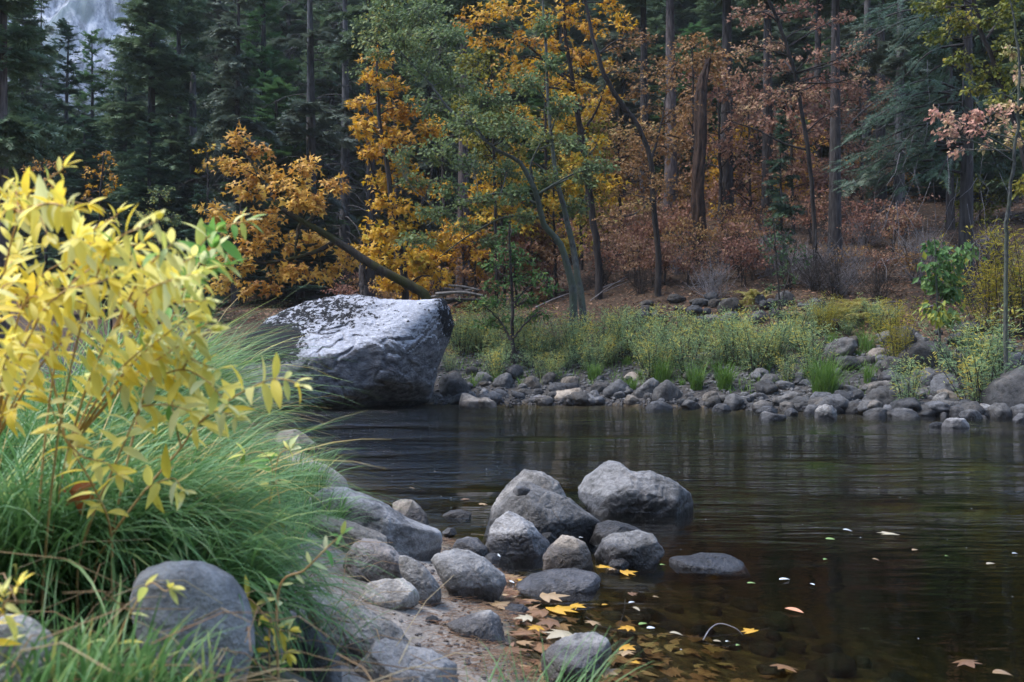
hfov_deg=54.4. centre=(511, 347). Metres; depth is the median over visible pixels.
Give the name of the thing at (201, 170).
maple tree
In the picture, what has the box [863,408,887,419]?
boulder
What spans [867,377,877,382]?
cobble
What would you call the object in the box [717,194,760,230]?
dogwood shrub
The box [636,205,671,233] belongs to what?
dogwood shrub
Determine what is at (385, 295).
dogwood shrub
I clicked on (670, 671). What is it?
sunken leaves
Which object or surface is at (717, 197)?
dogwood shrub
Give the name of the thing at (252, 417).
sedge clump
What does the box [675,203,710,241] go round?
dogwood shrub
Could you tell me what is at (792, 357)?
cobble
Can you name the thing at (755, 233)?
dogwood shrub
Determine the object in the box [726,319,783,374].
willow shrub
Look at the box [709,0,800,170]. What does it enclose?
fir tree
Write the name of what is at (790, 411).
rock
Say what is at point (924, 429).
water
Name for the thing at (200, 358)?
sedge clump
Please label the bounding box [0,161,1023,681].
ground
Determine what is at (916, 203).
broadleaf tree
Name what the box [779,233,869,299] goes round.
bare shrub
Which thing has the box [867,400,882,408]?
cobble
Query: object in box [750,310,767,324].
rubble stone
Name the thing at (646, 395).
cobble
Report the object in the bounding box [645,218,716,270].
dogwood shrub
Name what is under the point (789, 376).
willow shrub
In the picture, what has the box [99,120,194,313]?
fir tree
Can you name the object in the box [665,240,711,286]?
dogwood shrub
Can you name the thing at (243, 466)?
sedge clump
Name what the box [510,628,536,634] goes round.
maple leaf
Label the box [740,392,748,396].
cobble
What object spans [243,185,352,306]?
fir tree
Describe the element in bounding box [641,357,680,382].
sedge tuft
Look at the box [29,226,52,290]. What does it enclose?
fir tree
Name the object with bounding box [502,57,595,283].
maple tree
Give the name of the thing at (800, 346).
willow shrub
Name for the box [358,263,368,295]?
broken tree
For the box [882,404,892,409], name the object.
cobble
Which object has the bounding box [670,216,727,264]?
dogwood shrub
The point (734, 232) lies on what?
dogwood shrub
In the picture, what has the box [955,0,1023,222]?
fir tree
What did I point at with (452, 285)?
log
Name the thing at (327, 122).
fir tree
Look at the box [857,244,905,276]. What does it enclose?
dogwood shrub
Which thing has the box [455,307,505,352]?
willow shrub
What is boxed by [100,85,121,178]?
fir tree
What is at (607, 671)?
maple leaf
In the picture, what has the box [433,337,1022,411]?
shore gravel
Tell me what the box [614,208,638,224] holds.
dogwood shrub
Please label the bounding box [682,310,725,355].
willow shrub
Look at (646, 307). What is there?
rubble stone
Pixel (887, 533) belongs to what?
maple leaf
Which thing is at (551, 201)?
maple tree
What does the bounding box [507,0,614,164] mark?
fir tree
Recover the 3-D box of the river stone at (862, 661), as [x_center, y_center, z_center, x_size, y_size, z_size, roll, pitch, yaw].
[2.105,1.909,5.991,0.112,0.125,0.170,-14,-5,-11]
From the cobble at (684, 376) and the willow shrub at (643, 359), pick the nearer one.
the cobble at (684, 376)
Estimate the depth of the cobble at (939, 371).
21.93 m
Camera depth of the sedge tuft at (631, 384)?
24.64 m
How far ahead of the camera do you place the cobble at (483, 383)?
25.48 m
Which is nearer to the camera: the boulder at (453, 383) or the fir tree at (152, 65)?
the boulder at (453, 383)
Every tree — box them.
[0,0,86,362]
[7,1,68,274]
[7,1,70,304]
[7,13,19,113]
[8,156,49,304]
[17,18,106,308]
[22,155,67,311]
[27,115,124,315]
[28,0,73,254]
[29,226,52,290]
[48,28,116,283]
[60,0,226,269]
[61,90,99,198]
[79,197,137,311]
[81,150,122,318]
[93,151,143,290]
[94,53,163,278]
[98,0,168,148]
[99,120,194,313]
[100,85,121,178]
[101,0,233,239]
[101,84,138,183]
[102,26,168,152]
[136,169,215,299]
[140,35,205,119]
[147,0,245,87]
[163,1,233,251]
[165,0,257,292]
[165,15,226,236]
[172,184,228,322]
[175,0,283,307]
[189,72,197,287]
[192,122,431,302]
[193,144,217,306]
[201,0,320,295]
[209,0,303,113]
[211,0,325,135]
[214,77,348,300]
[217,0,390,300]
[226,0,353,247]
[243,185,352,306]
[251,158,322,280]
[292,0,376,287]
[294,0,414,294]
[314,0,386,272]
[317,204,359,288]
[319,0,425,297]
[328,15,448,291]
[334,20,484,267]
[338,0,454,270]
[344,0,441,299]
[344,45,454,299]
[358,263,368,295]
[362,0,620,346]
[376,0,482,277]
[387,16,480,291]
[388,229,447,304]
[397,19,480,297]
[418,0,529,284]
[419,0,495,296]
[424,180,493,311]
[437,224,508,314]
[440,47,535,312]
[444,0,556,272]
[446,18,484,259]
[450,0,637,299]
[468,147,537,309]
[469,219,564,364]
[470,24,566,277]
[477,201,552,306]
[478,51,609,260]
[498,217,566,304]
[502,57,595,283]
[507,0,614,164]
[513,162,592,295]
[526,1,578,70]
[531,0,665,193]
[533,107,626,269]
[556,3,633,214]
[558,162,615,260]
[574,93,660,242]
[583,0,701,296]
[583,2,684,201]
[595,186,659,215]
[601,14,696,191]
[604,135,691,227]
[606,0,682,214]
[634,0,751,170]
[643,32,741,161]
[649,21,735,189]
[655,0,690,219]
[656,149,717,209]
[675,62,762,229]
[681,135,745,204]
[686,0,761,166]
[690,56,710,263]
[704,99,789,214]
[705,119,783,217]
[708,0,753,222]
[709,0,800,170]
[709,48,762,191]
[715,0,795,180]
[721,0,879,286]
[738,0,799,233]
[742,72,829,234]
[751,108,807,263]
[754,0,843,74]
[756,16,812,182]
[757,117,828,198]
[758,210,812,330]
[776,0,831,166]
[785,83,875,200]
[785,130,828,195]
[786,0,939,164]
[787,0,856,189]
[788,38,849,179]
[799,2,904,178]
[804,0,881,264]
[818,0,1023,305]
[818,71,909,206]
[820,0,928,192]
[822,150,852,186]
[827,186,921,192]
[841,0,961,234]
[846,127,919,192]
[851,0,984,150]
[863,0,911,199]
[874,23,982,185]
[880,187,924,206]
[906,0,1023,199]
[906,143,1022,199]
[907,0,1023,181]
[912,0,959,229]
[912,237,987,368]
[913,152,945,183]
[923,0,1023,372]
[939,167,1022,227]
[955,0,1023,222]
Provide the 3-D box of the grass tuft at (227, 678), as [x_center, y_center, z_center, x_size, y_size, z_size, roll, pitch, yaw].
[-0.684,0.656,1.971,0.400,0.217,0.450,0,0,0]
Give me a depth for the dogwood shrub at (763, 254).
31.85 m
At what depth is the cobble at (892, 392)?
20.92 m
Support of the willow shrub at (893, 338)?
on the ground at (926, 611)
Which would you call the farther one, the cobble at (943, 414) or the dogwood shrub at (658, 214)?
the dogwood shrub at (658, 214)
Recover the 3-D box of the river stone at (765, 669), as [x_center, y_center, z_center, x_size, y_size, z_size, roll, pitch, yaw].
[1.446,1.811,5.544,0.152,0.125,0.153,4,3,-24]
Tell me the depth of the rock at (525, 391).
24.67 m
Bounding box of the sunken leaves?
[499,569,793,681]
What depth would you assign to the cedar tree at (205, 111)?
65.61 m
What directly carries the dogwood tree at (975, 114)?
on the ground at (926, 611)
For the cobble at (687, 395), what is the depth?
23.32 m
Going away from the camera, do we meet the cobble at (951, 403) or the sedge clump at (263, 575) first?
the sedge clump at (263, 575)
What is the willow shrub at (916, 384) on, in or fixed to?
on the ground at (926, 611)
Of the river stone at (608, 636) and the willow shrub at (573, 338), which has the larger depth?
the willow shrub at (573, 338)
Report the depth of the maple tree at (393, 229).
30.69 m
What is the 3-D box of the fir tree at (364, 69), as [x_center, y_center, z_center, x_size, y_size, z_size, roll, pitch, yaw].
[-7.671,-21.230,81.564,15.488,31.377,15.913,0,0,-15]
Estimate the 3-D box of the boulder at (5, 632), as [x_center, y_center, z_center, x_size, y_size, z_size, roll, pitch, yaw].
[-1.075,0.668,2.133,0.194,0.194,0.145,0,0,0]
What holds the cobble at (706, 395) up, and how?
on the ground at (926, 611)
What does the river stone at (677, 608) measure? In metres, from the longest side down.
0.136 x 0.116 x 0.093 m
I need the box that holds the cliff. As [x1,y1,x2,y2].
[7,0,175,117]
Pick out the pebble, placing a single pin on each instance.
(431, 617)
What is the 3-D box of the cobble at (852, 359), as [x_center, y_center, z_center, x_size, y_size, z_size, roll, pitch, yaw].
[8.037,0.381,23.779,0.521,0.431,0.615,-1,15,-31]
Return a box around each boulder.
[0,614,58,681]
[130,560,254,681]
[232,294,453,424]
[274,429,314,452]
[278,456,347,488]
[284,617,341,681]
[303,579,409,666]
[309,514,387,552]
[313,487,441,560]
[342,538,402,582]
[354,638,457,681]
[361,578,419,609]
[395,669,424,681]
[399,555,441,606]
[431,548,506,602]
[438,371,470,395]
[446,610,505,644]
[452,536,488,556]
[459,393,497,413]
[482,481,599,554]
[485,511,549,571]
[489,469,565,519]
[492,372,514,388]
[516,568,600,605]
[521,376,541,388]
[541,632,611,681]
[542,535,594,572]
[554,387,582,400]
[578,460,694,533]
[589,520,639,546]
[594,530,664,576]
[602,379,629,397]
[634,378,657,397]
[645,401,672,413]
[651,380,681,400]
[669,552,750,580]
[755,406,777,414]
[759,411,786,423]
[760,374,779,383]
[814,396,837,407]
[856,356,875,365]
[858,380,892,393]
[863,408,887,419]
[866,347,891,356]
[892,340,952,369]
[897,378,919,388]
[919,367,934,385]
[929,375,967,395]
[941,418,969,427]
[980,365,1023,407]
[1000,352,1023,368]
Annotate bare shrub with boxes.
[565,253,620,285]
[583,239,614,260]
[614,261,676,293]
[667,211,778,268]
[667,241,696,274]
[680,247,745,298]
[683,227,712,250]
[694,242,722,262]
[739,219,820,275]
[742,228,779,267]
[747,246,811,288]
[771,238,834,289]
[778,232,846,287]
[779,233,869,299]
[783,230,838,281]
[812,255,870,296]
[826,233,869,282]
[843,205,902,247]
[848,249,914,300]
[882,211,974,283]
[894,220,942,257]
[898,214,1023,282]
[935,214,994,252]
[942,260,991,289]
[974,216,1022,264]
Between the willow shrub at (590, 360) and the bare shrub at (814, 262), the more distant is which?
the bare shrub at (814, 262)
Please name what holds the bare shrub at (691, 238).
on the ground at (926, 611)
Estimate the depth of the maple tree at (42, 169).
37.94 m
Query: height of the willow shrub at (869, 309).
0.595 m
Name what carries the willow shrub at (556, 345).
on the ground at (926, 611)
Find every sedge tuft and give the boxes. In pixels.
[466,375,484,385]
[583,359,605,379]
[620,375,639,388]
[622,354,632,364]
[633,367,643,378]
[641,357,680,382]
[679,357,717,389]
[705,358,743,389]
[764,363,771,369]
[781,345,867,393]
[823,329,838,343]
[851,326,885,350]
[858,360,881,382]
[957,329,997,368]
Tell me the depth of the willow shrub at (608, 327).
28.62 m
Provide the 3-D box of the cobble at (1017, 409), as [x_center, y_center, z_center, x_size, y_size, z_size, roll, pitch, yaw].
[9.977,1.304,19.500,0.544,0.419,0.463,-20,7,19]
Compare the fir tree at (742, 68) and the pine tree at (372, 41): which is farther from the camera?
the fir tree at (742, 68)
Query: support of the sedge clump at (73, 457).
on the ground at (926, 611)
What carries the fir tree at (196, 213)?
on the ground at (926, 611)
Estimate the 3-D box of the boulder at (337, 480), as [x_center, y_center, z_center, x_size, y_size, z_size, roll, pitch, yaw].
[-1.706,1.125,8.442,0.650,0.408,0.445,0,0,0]
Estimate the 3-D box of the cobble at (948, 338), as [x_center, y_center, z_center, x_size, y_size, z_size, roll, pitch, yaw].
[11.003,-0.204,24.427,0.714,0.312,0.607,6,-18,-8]
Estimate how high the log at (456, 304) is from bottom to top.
0.695 m
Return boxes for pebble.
[426,615,438,624]
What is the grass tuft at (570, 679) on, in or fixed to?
on the ground at (926, 611)
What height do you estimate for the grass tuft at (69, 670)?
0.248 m
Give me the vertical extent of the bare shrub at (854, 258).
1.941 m
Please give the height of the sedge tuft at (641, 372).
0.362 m
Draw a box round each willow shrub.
[441,346,464,371]
[447,304,482,356]
[450,311,469,345]
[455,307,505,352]
[458,292,514,344]
[463,315,487,348]
[464,327,494,354]
[470,335,527,377]
[475,318,521,361]
[476,346,511,373]
[491,304,534,353]
[506,307,545,344]
[509,322,552,368]
[516,322,556,361]
[522,331,568,362]
[526,351,551,378]
[535,305,599,357]
[537,351,568,380]
[541,339,578,369]
[542,334,563,357]
[551,312,594,363]
[561,330,582,356]
[565,323,598,350]
[568,332,613,371]
[575,345,598,369]
[580,311,629,357]
[589,323,628,363]
[592,341,621,366]
[597,306,634,339]
[601,304,655,342]
[601,305,656,359]
[619,332,650,362]
[622,307,675,367]
[625,330,679,379]
[630,302,694,354]
[630,341,657,369]
[646,320,725,376]
[649,342,670,358]
[654,326,698,368]
[673,305,724,350]
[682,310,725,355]
[688,347,713,371]
[699,319,746,363]
[699,333,734,368]
[703,318,729,342]
[705,307,757,365]
[719,302,764,350]
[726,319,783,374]
[733,343,769,371]
[735,324,791,367]
[741,317,806,365]
[749,314,805,362]
[768,297,817,346]
[769,351,806,381]
[780,316,819,352]
[785,317,846,378]
[793,326,815,354]
[801,296,837,329]
[806,291,853,338]
[811,305,846,320]
[838,315,857,335]
[839,304,863,324]
[857,293,907,330]
[862,300,879,318]
[864,296,926,358]
[882,353,930,400]
[887,306,905,323]
[915,317,1013,382]
[923,225,1023,337]
[927,329,1023,403]
[949,304,1023,383]
[977,215,1023,337]
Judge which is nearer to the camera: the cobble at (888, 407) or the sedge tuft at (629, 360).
the cobble at (888, 407)
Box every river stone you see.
[485,553,514,574]
[539,604,572,616]
[544,615,557,626]
[553,616,567,623]
[570,602,586,616]
[589,630,613,644]
[596,598,608,607]
[601,610,627,622]
[608,601,625,610]
[609,590,623,598]
[611,639,646,660]
[616,628,636,641]
[617,609,650,626]
[622,588,645,602]
[625,602,632,608]
[642,608,666,622]
[654,677,670,681]
[656,620,684,633]
[664,603,683,613]
[689,625,715,636]
[706,605,721,616]
[712,634,742,650]
[714,596,722,602]
[737,634,753,644]
[745,617,778,630]
[748,640,776,657]
[756,661,785,677]
[761,611,793,631]
[765,631,781,640]
[781,640,806,653]
[787,669,828,681]
[805,652,855,678]
[821,643,842,653]
[839,652,856,675]
[852,654,871,668]
[888,670,917,681]
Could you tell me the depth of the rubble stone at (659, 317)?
29.25 m
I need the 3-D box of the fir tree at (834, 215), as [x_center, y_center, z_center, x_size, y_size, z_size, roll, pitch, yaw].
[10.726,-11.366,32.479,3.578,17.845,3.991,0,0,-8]
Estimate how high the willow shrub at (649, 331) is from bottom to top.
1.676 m
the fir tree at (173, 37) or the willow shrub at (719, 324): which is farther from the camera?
the fir tree at (173, 37)
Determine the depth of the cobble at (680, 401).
22.92 m
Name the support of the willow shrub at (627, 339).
on the ground at (926, 611)
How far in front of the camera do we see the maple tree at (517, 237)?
35.93 m
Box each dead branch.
[536,293,568,307]
[590,277,625,300]
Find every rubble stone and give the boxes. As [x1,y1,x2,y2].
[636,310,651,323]
[639,300,653,305]
[640,305,654,311]
[652,314,665,322]
[667,294,685,302]
[678,307,686,312]
[685,305,703,316]
[692,298,709,306]
[693,316,708,326]
[703,308,710,313]
[704,292,718,299]
[705,314,720,325]
[708,299,720,307]
[717,297,740,313]
[720,311,739,323]
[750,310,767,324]
[755,294,765,303]
[759,300,773,309]
[768,309,777,317]
[775,290,794,305]
[801,301,811,311]
[807,298,825,312]
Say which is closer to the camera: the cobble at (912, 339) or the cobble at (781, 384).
the cobble at (781, 384)
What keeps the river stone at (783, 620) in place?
on the ground at (926, 611)
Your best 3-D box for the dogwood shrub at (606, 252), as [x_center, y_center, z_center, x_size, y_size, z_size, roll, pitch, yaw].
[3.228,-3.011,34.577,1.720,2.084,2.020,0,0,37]
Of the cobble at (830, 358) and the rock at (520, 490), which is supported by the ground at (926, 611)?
the cobble at (830, 358)
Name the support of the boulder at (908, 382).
on the ground at (926, 611)
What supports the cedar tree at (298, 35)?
on the ground at (926, 611)
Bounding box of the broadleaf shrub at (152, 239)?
[129,185,187,323]
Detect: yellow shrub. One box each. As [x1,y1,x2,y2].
[0,152,311,632]
[0,571,33,666]
[90,574,184,666]
[244,575,300,675]
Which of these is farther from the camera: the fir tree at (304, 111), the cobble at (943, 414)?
the fir tree at (304, 111)
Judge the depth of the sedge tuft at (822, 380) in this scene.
21.96 m
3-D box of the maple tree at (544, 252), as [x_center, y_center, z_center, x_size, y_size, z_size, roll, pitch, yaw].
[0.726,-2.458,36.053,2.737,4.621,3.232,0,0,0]
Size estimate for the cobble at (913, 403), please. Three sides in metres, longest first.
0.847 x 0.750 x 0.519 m
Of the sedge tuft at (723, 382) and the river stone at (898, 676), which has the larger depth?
the sedge tuft at (723, 382)
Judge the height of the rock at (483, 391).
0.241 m
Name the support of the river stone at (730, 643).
on the ground at (926, 611)
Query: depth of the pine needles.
4.37 m
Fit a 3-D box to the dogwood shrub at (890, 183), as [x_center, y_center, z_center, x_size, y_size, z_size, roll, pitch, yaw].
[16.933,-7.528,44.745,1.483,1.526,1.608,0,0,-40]
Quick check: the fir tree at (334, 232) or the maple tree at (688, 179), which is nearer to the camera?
the maple tree at (688, 179)
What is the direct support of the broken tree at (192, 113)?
on the ground at (926, 611)
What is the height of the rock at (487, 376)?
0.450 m
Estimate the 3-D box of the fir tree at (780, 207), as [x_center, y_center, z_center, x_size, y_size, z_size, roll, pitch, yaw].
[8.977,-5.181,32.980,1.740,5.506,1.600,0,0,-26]
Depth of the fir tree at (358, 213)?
52.95 m
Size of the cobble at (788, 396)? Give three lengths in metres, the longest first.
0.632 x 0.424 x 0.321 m
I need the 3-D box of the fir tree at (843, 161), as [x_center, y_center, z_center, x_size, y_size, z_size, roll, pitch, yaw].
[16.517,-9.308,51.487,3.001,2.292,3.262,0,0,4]
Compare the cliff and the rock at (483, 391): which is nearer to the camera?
the rock at (483, 391)
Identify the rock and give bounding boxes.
[392,499,428,524]
[442,509,471,523]
[442,527,456,538]
[474,371,492,382]
[479,388,488,393]
[493,388,507,396]
[500,603,528,620]
[513,486,529,495]
[516,388,531,395]
[531,388,544,394]
[541,372,556,384]
[542,532,555,544]
[560,376,579,385]
[589,390,599,396]
[605,558,628,575]
[612,391,625,398]
[623,395,639,404]
[624,372,640,379]
[712,403,731,414]
[753,392,767,398]
[784,408,797,417]
[797,379,811,385]
[814,404,836,424]
[843,385,859,391]
[874,360,883,368]
[875,354,888,359]
[892,372,901,385]
[913,388,925,398]
[929,422,941,426]
[931,392,949,400]
[958,409,982,423]
[962,391,979,400]
[980,403,989,411]
[1012,413,1023,426]
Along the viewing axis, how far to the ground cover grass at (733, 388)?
25.91 m
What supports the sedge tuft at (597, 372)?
on the ground at (926, 611)
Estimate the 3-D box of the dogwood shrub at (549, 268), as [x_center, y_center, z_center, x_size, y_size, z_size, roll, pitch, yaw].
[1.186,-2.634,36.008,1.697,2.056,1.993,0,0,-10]
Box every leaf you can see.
[63,481,97,515]
[489,600,509,609]
[504,646,529,654]
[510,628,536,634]
[513,614,532,621]
[527,608,548,616]
[528,625,543,630]
[536,617,559,628]
[540,592,569,601]
[545,629,571,638]
[546,605,575,614]
[570,603,585,609]
[585,621,599,624]
[597,565,612,567]
[597,666,617,677]
[617,650,633,655]
[618,625,634,630]
[619,644,635,650]
[620,569,637,575]
[740,628,757,633]
[770,664,797,671]
[786,607,802,612]
[876,531,898,534]
[953,659,980,667]
[992,669,1010,674]
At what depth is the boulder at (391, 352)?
22.45 m
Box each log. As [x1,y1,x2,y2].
[431,288,474,297]
[435,291,482,296]
[444,287,487,298]
[444,298,480,300]
[446,300,487,304]
[448,284,480,290]
[453,285,478,306]
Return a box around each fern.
[721,296,754,305]
[731,289,772,298]
[783,310,831,319]
[805,308,860,316]
[821,297,875,305]
[833,309,885,318]
[835,302,876,311]
[835,313,870,321]
[843,299,889,308]
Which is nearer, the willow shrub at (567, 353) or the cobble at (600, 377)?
the cobble at (600, 377)
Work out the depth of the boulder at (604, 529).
7.02 m
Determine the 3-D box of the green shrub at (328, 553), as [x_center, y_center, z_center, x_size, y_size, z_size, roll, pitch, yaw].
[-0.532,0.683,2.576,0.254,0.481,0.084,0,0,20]
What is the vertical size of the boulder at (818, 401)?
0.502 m
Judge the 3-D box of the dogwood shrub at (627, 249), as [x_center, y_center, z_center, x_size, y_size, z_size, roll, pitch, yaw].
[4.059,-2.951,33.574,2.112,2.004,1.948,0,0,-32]
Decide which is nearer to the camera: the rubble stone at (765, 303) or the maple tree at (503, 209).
the rubble stone at (765, 303)
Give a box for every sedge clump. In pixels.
[0,275,342,485]
[0,347,325,563]
[0,357,292,501]
[0,382,353,572]
[0,403,265,652]
[0,415,322,631]
[0,417,409,673]
[1,363,322,512]
[1,425,346,637]
[2,494,411,681]
[13,288,336,468]
[16,334,321,493]
[19,276,364,453]
[26,397,384,615]
[46,279,333,432]
[165,340,349,506]
[200,379,343,460]
[213,385,299,433]
[236,500,332,585]
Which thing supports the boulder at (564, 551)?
in the water
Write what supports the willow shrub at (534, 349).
on the ground at (926, 611)
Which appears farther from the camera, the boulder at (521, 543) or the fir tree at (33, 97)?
the fir tree at (33, 97)
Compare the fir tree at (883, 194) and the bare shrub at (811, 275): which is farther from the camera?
the fir tree at (883, 194)
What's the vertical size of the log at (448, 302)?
0.244 m
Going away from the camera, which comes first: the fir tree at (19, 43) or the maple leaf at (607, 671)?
the maple leaf at (607, 671)
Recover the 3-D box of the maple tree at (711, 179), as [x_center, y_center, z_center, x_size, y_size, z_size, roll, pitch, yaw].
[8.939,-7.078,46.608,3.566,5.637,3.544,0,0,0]
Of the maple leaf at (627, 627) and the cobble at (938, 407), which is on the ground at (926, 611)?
the cobble at (938, 407)
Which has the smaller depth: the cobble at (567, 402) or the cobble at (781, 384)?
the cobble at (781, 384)
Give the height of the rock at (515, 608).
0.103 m
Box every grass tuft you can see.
[0,573,242,681]
[56,611,272,681]
[287,435,363,496]
[297,479,387,526]
[365,647,583,681]
[480,623,658,681]
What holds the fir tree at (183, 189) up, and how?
on the ground at (926, 611)
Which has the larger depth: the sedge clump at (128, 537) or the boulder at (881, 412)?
the boulder at (881, 412)
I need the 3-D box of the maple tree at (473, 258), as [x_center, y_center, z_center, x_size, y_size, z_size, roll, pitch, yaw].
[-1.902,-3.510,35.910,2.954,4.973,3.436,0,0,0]
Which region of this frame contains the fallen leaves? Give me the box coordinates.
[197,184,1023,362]
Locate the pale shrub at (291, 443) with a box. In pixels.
[227,435,300,532]
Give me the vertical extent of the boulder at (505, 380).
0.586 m
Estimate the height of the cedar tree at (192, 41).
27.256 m
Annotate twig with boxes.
[585,616,767,636]
[703,623,742,640]
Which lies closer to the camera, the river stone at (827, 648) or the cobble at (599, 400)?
the river stone at (827, 648)
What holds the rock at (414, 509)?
on the ground at (926, 611)
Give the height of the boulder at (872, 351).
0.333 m
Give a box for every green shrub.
[101,209,266,618]
[260,520,352,680]
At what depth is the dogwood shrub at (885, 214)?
35.70 m
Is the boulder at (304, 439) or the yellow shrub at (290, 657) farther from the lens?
the boulder at (304, 439)
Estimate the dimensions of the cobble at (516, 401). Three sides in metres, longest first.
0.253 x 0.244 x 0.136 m
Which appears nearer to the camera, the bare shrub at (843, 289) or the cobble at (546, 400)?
the cobble at (546, 400)
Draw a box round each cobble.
[450,392,471,404]
[466,366,478,375]
[479,391,501,404]
[480,381,488,385]
[505,364,523,379]
[511,391,524,398]
[511,399,520,403]
[517,383,526,388]
[528,394,539,402]
[532,359,545,368]
[535,395,553,404]
[547,391,556,398]
[548,382,566,391]
[562,383,579,388]
[563,399,572,404]
[564,394,573,402]
[571,392,589,405]
[587,393,594,404]
[590,382,609,393]
[594,396,604,404]
[595,375,603,380]
[623,386,632,395]
[643,392,649,399]
[677,399,684,404]
[681,400,699,409]
[683,370,695,378]
[685,393,693,397]
[686,396,696,401]
[702,391,717,400]
[704,395,721,407]
[719,395,726,402]
[724,393,743,409]
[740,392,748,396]
[744,406,753,415]
[747,394,753,401]
[750,372,761,380]
[752,400,775,411]
[753,368,768,376]
[754,379,778,394]
[772,396,778,403]
[775,380,794,389]
[776,391,802,405]
[778,401,795,411]
[784,356,796,363]
[788,395,810,402]
[792,372,803,380]
[793,402,807,411]
[794,376,804,384]
[803,404,817,416]
[808,397,822,403]
[810,391,830,396]
[817,394,849,412]
[818,317,843,329]
[822,351,841,367]
[823,337,857,355]
[834,390,851,400]
[835,356,862,370]
[835,406,843,412]
[845,401,859,414]
[847,391,855,399]
[849,336,859,344]
[853,390,863,398]
[856,399,878,413]
[864,385,894,404]
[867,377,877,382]
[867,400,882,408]
[878,330,891,344]
[879,370,894,380]
[880,356,910,374]
[880,408,920,424]
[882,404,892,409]
[889,389,903,399]
[890,326,920,343]
[890,397,921,410]
[895,329,916,347]
[915,332,928,341]
[916,404,936,415]
[923,401,949,415]
[932,373,964,382]
[934,369,951,375]
[937,389,956,398]
[937,399,959,415]
[940,412,947,421]
[946,332,975,344]
[947,403,963,416]
[950,383,964,393]
[953,321,984,332]
[961,401,985,414]
[978,415,989,424]
[987,402,1012,421]
[1010,404,1023,415]
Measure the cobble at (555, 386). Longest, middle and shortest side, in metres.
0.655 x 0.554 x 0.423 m
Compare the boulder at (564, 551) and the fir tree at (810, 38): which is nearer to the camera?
the boulder at (564, 551)
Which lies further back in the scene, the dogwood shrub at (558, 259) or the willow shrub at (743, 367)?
the dogwood shrub at (558, 259)
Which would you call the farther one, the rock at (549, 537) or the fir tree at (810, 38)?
the fir tree at (810, 38)
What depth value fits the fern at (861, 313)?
27.02 m
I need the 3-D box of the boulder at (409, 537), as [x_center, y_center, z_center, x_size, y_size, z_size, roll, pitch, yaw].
[-0.815,1.114,6.032,0.778,0.556,0.376,0,0,0]
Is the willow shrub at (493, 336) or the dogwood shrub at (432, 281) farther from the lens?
the dogwood shrub at (432, 281)
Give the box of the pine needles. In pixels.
[398,537,554,681]
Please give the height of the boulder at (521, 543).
0.394 m
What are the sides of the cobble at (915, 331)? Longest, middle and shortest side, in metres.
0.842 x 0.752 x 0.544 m
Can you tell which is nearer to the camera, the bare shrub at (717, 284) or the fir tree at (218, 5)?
the bare shrub at (717, 284)
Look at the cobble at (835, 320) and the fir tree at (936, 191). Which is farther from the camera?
the fir tree at (936, 191)
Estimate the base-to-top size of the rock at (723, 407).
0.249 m
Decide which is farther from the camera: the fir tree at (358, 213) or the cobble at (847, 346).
the fir tree at (358, 213)
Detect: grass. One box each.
[0,379,398,681]
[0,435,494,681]
[438,315,1022,394]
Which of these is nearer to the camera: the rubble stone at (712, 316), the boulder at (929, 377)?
the boulder at (929, 377)
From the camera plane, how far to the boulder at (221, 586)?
2.44 m
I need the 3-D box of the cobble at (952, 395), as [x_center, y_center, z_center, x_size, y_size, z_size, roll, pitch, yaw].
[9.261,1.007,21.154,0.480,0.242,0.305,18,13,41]
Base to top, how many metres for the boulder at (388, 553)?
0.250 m
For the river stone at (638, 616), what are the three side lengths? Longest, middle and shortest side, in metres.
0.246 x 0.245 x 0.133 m
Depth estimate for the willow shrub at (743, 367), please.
24.54 m
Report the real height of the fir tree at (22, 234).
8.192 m
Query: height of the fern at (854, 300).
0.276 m
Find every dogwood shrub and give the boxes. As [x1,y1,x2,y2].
[83,196,121,353]
[225,278,261,301]
[321,272,359,295]
[338,263,358,294]
[343,275,400,298]
[424,270,451,295]
[472,280,501,298]
[522,247,565,297]
[528,230,573,274]
[530,249,562,277]
[556,217,599,264]
[565,197,601,237]
[573,199,647,261]
[578,232,630,285]
[597,223,629,262]
[598,219,634,255]
[599,227,651,279]
[606,225,649,261]
[608,201,633,232]
[611,233,670,286]
[613,215,671,262]
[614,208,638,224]
[617,203,677,259]
[618,206,662,236]
[624,234,688,286]
[626,207,671,238]
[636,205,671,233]
[637,200,682,235]
[641,230,695,285]
[645,193,716,251]
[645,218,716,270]
[646,253,679,280]
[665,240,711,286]
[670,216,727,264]
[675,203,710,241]
[683,186,690,202]
[689,242,736,281]
[699,215,749,256]
[704,174,744,217]
[706,202,759,237]
[713,222,772,286]
[714,223,765,278]
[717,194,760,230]
[717,219,779,260]
[725,226,790,280]
[735,169,760,195]
[741,202,785,233]
[748,194,808,224]
[783,189,807,204]
[784,186,828,243]
[802,190,842,220]
[807,214,865,244]
[813,161,828,196]
[814,243,872,271]
[817,186,875,243]
[846,198,888,246]
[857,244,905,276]
[864,198,924,251]
[871,201,908,232]
[873,193,939,248]
[887,179,892,194]
[889,239,939,282]
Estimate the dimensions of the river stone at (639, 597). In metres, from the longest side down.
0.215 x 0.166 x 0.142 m
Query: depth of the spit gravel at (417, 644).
4.46 m
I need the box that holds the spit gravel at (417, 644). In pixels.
[296,535,606,681]

